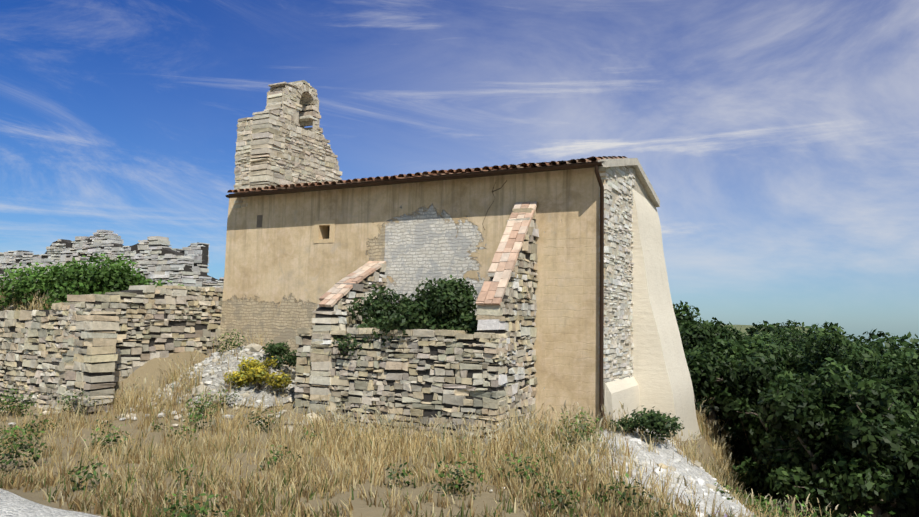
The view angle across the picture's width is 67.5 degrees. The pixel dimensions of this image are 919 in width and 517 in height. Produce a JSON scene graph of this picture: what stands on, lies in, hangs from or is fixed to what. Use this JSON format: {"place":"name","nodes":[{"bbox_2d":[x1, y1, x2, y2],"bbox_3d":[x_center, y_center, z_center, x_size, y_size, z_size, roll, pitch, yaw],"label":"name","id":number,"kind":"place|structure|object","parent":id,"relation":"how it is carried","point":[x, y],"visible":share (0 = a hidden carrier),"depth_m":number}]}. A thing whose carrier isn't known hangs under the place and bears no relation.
{"place":"outdoors","nodes":[
{"label":"outdoors","id":0,"kind":"place"},
{"bbox_2d":[0,488,100,516],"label":"gravel road","id":1,"kind":"structure","parent":0,"point":[12,504],"depth_m":6.50},
{"bbox_2d":[0,324,808,516],"bbox_3d":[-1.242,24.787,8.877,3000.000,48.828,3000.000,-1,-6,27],"label":"ground","id":2,"kind":"structure","parent":0,"point":[150,368],"depth_m":16.19},
{"bbox_2d":[0,285,222,414],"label":"ruin wall stones","id":3,"kind":"object","parent":2,"relation":"on","point":[73,318],"visible":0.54,"depth_m":15.49},
{"bbox_2d":[0,309,115,414],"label":"ruin wall","id":4,"kind":"structure","parent":3,"relation":"attached to","point":[85,373],"depth_m":15.18},
{"bbox_2d":[62,288,222,395],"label":"ruin wall","id":5,"kind":"structure","parent":3,"relation":"attached to","point":[152,342],"depth_m":16.59},
{"bbox_2d":[0,230,223,288],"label":"ruin stones","id":6,"kind":"object","parent":2,"relation":"on","point":[191,255],"visible":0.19,"depth_m":42.35},
{"bbox_2d":[0,232,191,284],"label":"ruin","id":7,"kind":"object","parent":6,"relation":"on","point":[163,250],"visible":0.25,"depth_m":42.14},
{"bbox_2d":[176,242,208,274],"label":"ruin","id":8,"kind":"object","parent":6,"relation":"on","point":[205,249],"visible":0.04,"depth_m":46.60},
{"bbox_2d":[177,271,223,286],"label":"ruin","id":9,"kind":"object","parent":6,"relation":"on","point":[205,275],"visible":0.06,"depth_m":40.43},
{"bbox_2d":[308,208,538,435],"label":"annex wall stones","id":10,"kind":"object","parent":2,"relation":"on","point":[497,320],"visible":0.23,"depth_m":13.85},
{"bbox_2d":[313,271,384,404],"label":"stone buttress","id":11,"kind":"structure","parent":10,"relation":"attached to","point":[329,316],"depth_m":14.40},
{"bbox_2d":[330,275,478,358],"bbox_3d":[-0.703,1.346,14.109,3.808,2.077,2.218,-1,-6,27],"label":"bush","id":12,"kind":"object","parent":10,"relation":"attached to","point":[452,301],"depth_m":13.79},
{"bbox_2d":[319,201,537,306],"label":"annex brick caps","id":13,"kind":"object","parent":10,"relation":"on","point":[504,260],"visible":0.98,"depth_m":13.80},
{"bbox_2d":[479,219,535,427],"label":"stone buttress","id":14,"kind":"structure","parent":10,"relation":"attached to","point":[527,256],"depth_m":13.55},
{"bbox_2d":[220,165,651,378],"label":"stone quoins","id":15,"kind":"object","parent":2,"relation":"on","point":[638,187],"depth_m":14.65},
{"bbox_2d":[232,80,342,207],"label":"bell gable stones","id":16,"kind":"object","parent":15,"relation":"attached to","point":[262,126],"visible":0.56,"depth_m":18.74},
{"bbox_2d":[254,83,339,185],"bbox_3d":[-4.572,-3.119,19.722,0.556,3.800,3.150,-1,-6,27],"label":"bell gable","id":17,"kind":"object","parent":15,"relation":"on","point":[296,120],"visible":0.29,"depth_m":19.16},
{"bbox_2d":[235,125,254,187],"bbox_3d":[-5.048,-2.324,19.927,0.528,2.233,3.288,-1,-6,27],"label":"bell gable shoulder","id":18,"kind":"object","parent":17,"relation":"attached to","point":[244,136],"visible":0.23,"depth_m":18.43},
{"bbox_2d":[227,156,626,192],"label":"roof tiles","id":19,"kind":"object","parent":15,"relation":"on","point":[452,171],"visible":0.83,"depth_m":15.56},
{"bbox_2d":[598,158,659,206],"bbox_3d":[3.987,-1.935,15.790,0.180,0.746,5.140,-1,-6,27],"label":"roof verge mortar","id":20,"kind":"object","parent":15,"relation":"attached to","point":[643,178],"visible":0.85,"depth_m":16.03},
{"bbox_2d":[0,329,895,516],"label":"weeds","id":21,"kind":"object","parent":2,"relation":"on","point":[173,507],"visible":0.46,"depth_m":9.14},
{"bbox_2d":[598,165,635,397],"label":"chapel end wall stones","id":22,"kind":"object","parent":2,"relation":"on","point":[615,185],"visible":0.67,"depth_m":14.49},
{"bbox_2d":[574,428,756,516],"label":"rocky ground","id":23,"kind":"structure","parent":2,"relation":"on","point":[694,471],"depth_m":11.20},
{"bbox_2d":[673,300,700,325],"bbox_3d":[7.566,3.221,28.452,4.479,4.037,4.572,-1,-6,27],"label":"tree","id":24,"kind":"object","parent":2,"relation":"on","point":[682,316],"visible":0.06,"depth_m":28.30},
{"bbox_2d":[677,320,728,329],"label":"tree","id":25,"kind":"object","parent":2,"relation":"on","point":[683,323],"depth_m":27.25},
{"bbox_2d":[684,342,784,434],"bbox_3d":[7.254,3.601,19.030,3.409,2.547,3.364,-1,-6,27],"label":"bush","id":26,"kind":"object","parent":2,"relation":"on","point":[715,366],"depth_m":18.25},
{"bbox_2d":[678,317,798,375],"bbox_3d":[8.303,3.340,22.563,5.724,2.817,4.142,-1,-6,27],"label":"tree","id":27,"kind":"object","parent":2,"relation":"on","point":[696,332],"visible":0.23,"depth_m":21.86},
{"bbox_2d":[732,337,805,351],"bbox_3d":[12.300,4.779,30.343,5.626,2.988,5.277,2,-5,-14],"label":"oak","id":28,"kind":"object","parent":2,"relation":"on","point":[792,341],"depth_m":29.49},
{"bbox_2d":[744,320,806,336],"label":"tree","id":29,"kind":"object","parent":2,"relation":"on","point":[751,331],"depth_m":67.11},
{"bbox_2d":[749,332,806,343],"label":"tree","id":30,"kind":"object","parent":2,"relation":"on","point":[763,336],"depth_m":34.39},
{"bbox_2d":[754,328,805,340],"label":"tree","id":31,"kind":"object","parent":2,"relation":"on","point":[794,333],"visible":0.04,"depth_m":38.92},
{"bbox_2d":[752,336,844,360],"bbox_3d":[11.806,5.023,26.954,5.221,4.008,6.835,2,-5,-8],"label":"oak","id":32,"kind":"object","parent":2,"relation":"on","point":[803,346],"visible":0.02,"depth_m":25.89},
{"bbox_2d":[741,324,875,345],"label":"tree","id":33,"kind":"object","parent":2,"relation":"on","point":[771,329],"depth_m":61.62},
{"bbox_2d":[772,329,871,352],"bbox_3d":[15.940,6.561,30.383,8.550,6.883,7.484,-1,-6,27],"label":"oak","id":34,"kind":"object","parent":2,"relation":"on","point":[806,337],"visible":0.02,"depth_m":30.99},
{"bbox_2d":[803,332,851,370],"bbox_3d":[13.676,4.770,25.627,4.541,4.083,6.037,-8,-11,62],"label":"oak","id":35,"kind":"object","parent":2,"relation":"on","point":[821,345],"depth_m":25.95},
{"bbox_2d":[748,357,918,516],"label":"bush","id":36,"kind":"object","parent":2,"relation":"on","point":[814,380],"depth_m":17.09},
{"bbox_2d":[791,322,888,357],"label":"tree","id":37,"kind":"object","parent":2,"relation":"on","point":[826,326],"visible":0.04,"depth_m":50.78},
{"bbox_2d":[784,341,918,413],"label":"bush","id":38,"kind":"object","parent":2,"relation":"on","point":[902,381],"depth_m":18.69},
{"bbox_2d":[806,338,908,376],"bbox_3d":[12.392,5.510,21.857,6.079,5.997,4.972,-1,-6,27],"label":"tree","id":39,"kind":"object","parent":2,"relation":"on","point":[882,349],"depth_m":21.79},
{"bbox_2d":[845,336,918,372],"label":"oak","id":40,"kind":"object","parent":2,"relation":"on","point":[860,343],"depth_m":35.79},
{"bbox_2d":[852,329,918,356],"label":"oak","id":41,"kind":"object","parent":2,"relation":"on","point":[901,341],"visible":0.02,"depth_m":51.17},
{"bbox_2d":[885,348,917,359],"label":"bush","id":42,"kind":"object","parent":2,"relation":"on","point":[912,350],"visible":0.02,"depth_m":48.80},
{"bbox_2d":[900,411,918,448],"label":"bush","id":43,"kind":"object","parent":2,"relation":"on","point":[915,423],"visible":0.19,"depth_m":16.26},
{"bbox_2d":[219,167,604,427],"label":"plastered wall","id":44,"kind":"structure","parent":0,"point":[283,273],"depth_m":15.60},
{"bbox_2d":[256,215,262,227],"bbox_3d":[-5.232,-0.973,18.020,0.196,0.328,0.028,-1,-6,27],"label":"chapel putlog slot","id":45,"kind":"object","parent":44,"relation":"in","point":[259,220],"visible":0.93,"depth_m":18.01},
{"bbox_2d":[314,220,334,242],"bbox_3d":[-3.341,-0.660,17.004,0.625,0.565,0.039,-1,-6,27],"label":"window frame","id":46,"kind":"object","parent":44,"relation":"attached to","point":[331,223],"visible":0.92,"depth_m":16.99},
{"bbox_2d":[228,161,597,197],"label":"roof fascia","id":47,"kind":"structure","parent":44,"relation":"attached to","point":[421,177],"depth_m":15.36},
{"bbox_2d":[226,162,602,197],"bbox_3d":[-1.650,-1.732,15.751,10.020,0.062,0.124,-1,-6,27],"label":"roof gutter","id":48,"kind":"object","parent":47,"relation":"attached to","point":[435,178],"visible":1,"depth_m":15.21},
{"bbox_2d":[482,181,506,229],"bbox_3d":[0.760,-1.159,14.911,0.574,1.080,0.001,-1,-6,27],"label":"wall crack","id":49,"kind":"object","parent":44,"relation":"attached to","point":[494,196],"visible":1,"depth_m":14.95},
{"bbox_2d":[594,165,605,423],"bbox_3d":[2.810,0.772,13.378,0.296,5.179,0.425,-1,-6,27],"label":"drainpipe","id":50,"kind":"object","parent":44,"relation":"attached to","point":[601,304],"visible":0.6,"depth_m":13.53},
{"bbox_2d":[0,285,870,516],"bbox_3d":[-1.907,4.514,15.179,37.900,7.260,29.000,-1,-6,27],"label":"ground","id":51,"kind":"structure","parent":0,"point":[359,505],"depth_m":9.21},
{"bbox_2d":[0,252,183,309],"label":"ruin brambles","id":52,"kind":"object","parent":51,"relation":"on","point":[60,283],"depth_m":17.57},
{"bbox_2d":[158,349,295,407],"bbox_3d":[-5.580,2.442,15.688,6.000,1.954,4.160,-1,-6,27],"label":"rubble heap","id":53,"kind":"object","parent":51,"relation":"on","point":[259,394],"visible":0.23,"depth_m":15.30},
{"bbox_2d":[258,340,297,368],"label":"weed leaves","id":54,"kind":"object","parent":53,"relation":"on","point":[279,350],"visible":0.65,"depth_m":16.05},
{"bbox_2d":[224,356,293,390],"bbox_3d":[-4.470,2.593,15.197,1.505,0.858,1.077,-1,-6,27],"label":"yellow broom","id":55,"kind":"object","parent":51,"relation":"on","point":[255,369],"depth_m":15.08},
{"bbox_2d":[8,305,716,516],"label":"loose stones","id":56,"kind":"object","parent":51,"relation":"on","point":[698,464],"visible":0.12,"depth_m":11.25},
{"bbox_2d":[0,343,753,516],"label":"rubble rocks","id":57,"kind":"object","parent":51,"relation":"on","point":[214,357],"visible":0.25,"depth_m":14.76},
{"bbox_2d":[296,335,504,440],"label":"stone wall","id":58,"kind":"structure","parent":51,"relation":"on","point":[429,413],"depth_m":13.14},
{"bbox_2d":[294,327,507,442],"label":"annex wall stones","id":59,"kind":"object","parent":51,"relation":"on","point":[402,382],"visible":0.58,"depth_m":13.25},
{"bbox_2d":[604,375,640,426],"bbox_3d":[3.483,3.613,14.295,0.320,2.220,2.360,-1,-6,27],"label":"buttress base","id":60,"kind":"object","parent":51,"relation":"on","point":[625,390],"depth_m":14.09},
{"bbox_2d":[609,405,684,441],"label":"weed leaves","id":61,"kind":"object","parent":51,"relation":"on","point":[652,421],"visible":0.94,"depth_m":12.07},
{"bbox_2d":[632,188,701,440],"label":"chapel buttress","id":62,"kind":"structure","parent":51,"relation":"on","point":[661,374],"depth_m":15.65},
{"bbox_2d":[684,334,803,414],"bbox_3d":[8.197,3.536,20.793,3.969,2.565,3.383,-1,-6,27],"label":"bush","id":63,"kind":"object","parent":51,"relation":"on","point":[773,350],"depth_m":19.88},
{"bbox_2d":[728,485,785,516],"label":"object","id":64,"kind":"object","parent":51,"relation":"on","point":[750,499],"visible":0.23,"depth_m":13.80},
{"bbox_2d":[715,347,804,439],"bbox_3d":[8.287,4.556,21.396,5.461,3.728,4.511,-1,-6,27],"label":"bush","id":65,"kind":"object","parent":51,"relation":"on","point":[723,417],"depth_m":20.38},
{"bbox_2d":[713,371,815,513],"bbox_3d":[7.775,5.072,16.719,3.188,4.662,2.787,-1,-6,27],"label":"bush","id":66,"kind":"object","parent":51,"relation":"on","point":[767,446],"depth_m":16.88},
{"bbox_2d":[717,364,819,516],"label":"bush","id":67,"kind":"object","parent":51,"relation":"on","point":[752,400],"depth_m":17.76},
{"bbox_2d":[755,359,877,516],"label":"bush","id":68,"kind":"object","parent":51,"relation":"on","point":[788,412],"depth_m":14.58},
{"bbox_2d":[721,325,915,463],"bbox_3d":[9.825,4.991,18.976,6.670,6.304,4.032,-1,-6,27],"label":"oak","id":69,"kind":"object","parent":51,"relation":"on","point":[812,361],"visible":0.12,"depth_m":19.24},
{"bbox_2d":[801,373,918,516],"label":"bush","id":70,"kind":"object","parent":51,"relation":"on","point":[862,440],"depth_m":13.74},
{"bbox_2d":[809,347,918,516],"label":"bush","id":71,"kind":"object","parent":51,"relation":"on","point":[905,410],"depth_m":17.78},
{"bbox_2d":[883,352,918,405],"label":"oak","id":72,"kind":"object","parent":51,"relation":"on","point":[903,368],"depth_m":20.80},
{"bbox_2d":[0,0,918,350],"label":"sky","id":73,"kind":"structure","parent":0,"point":[776,142]}
]}

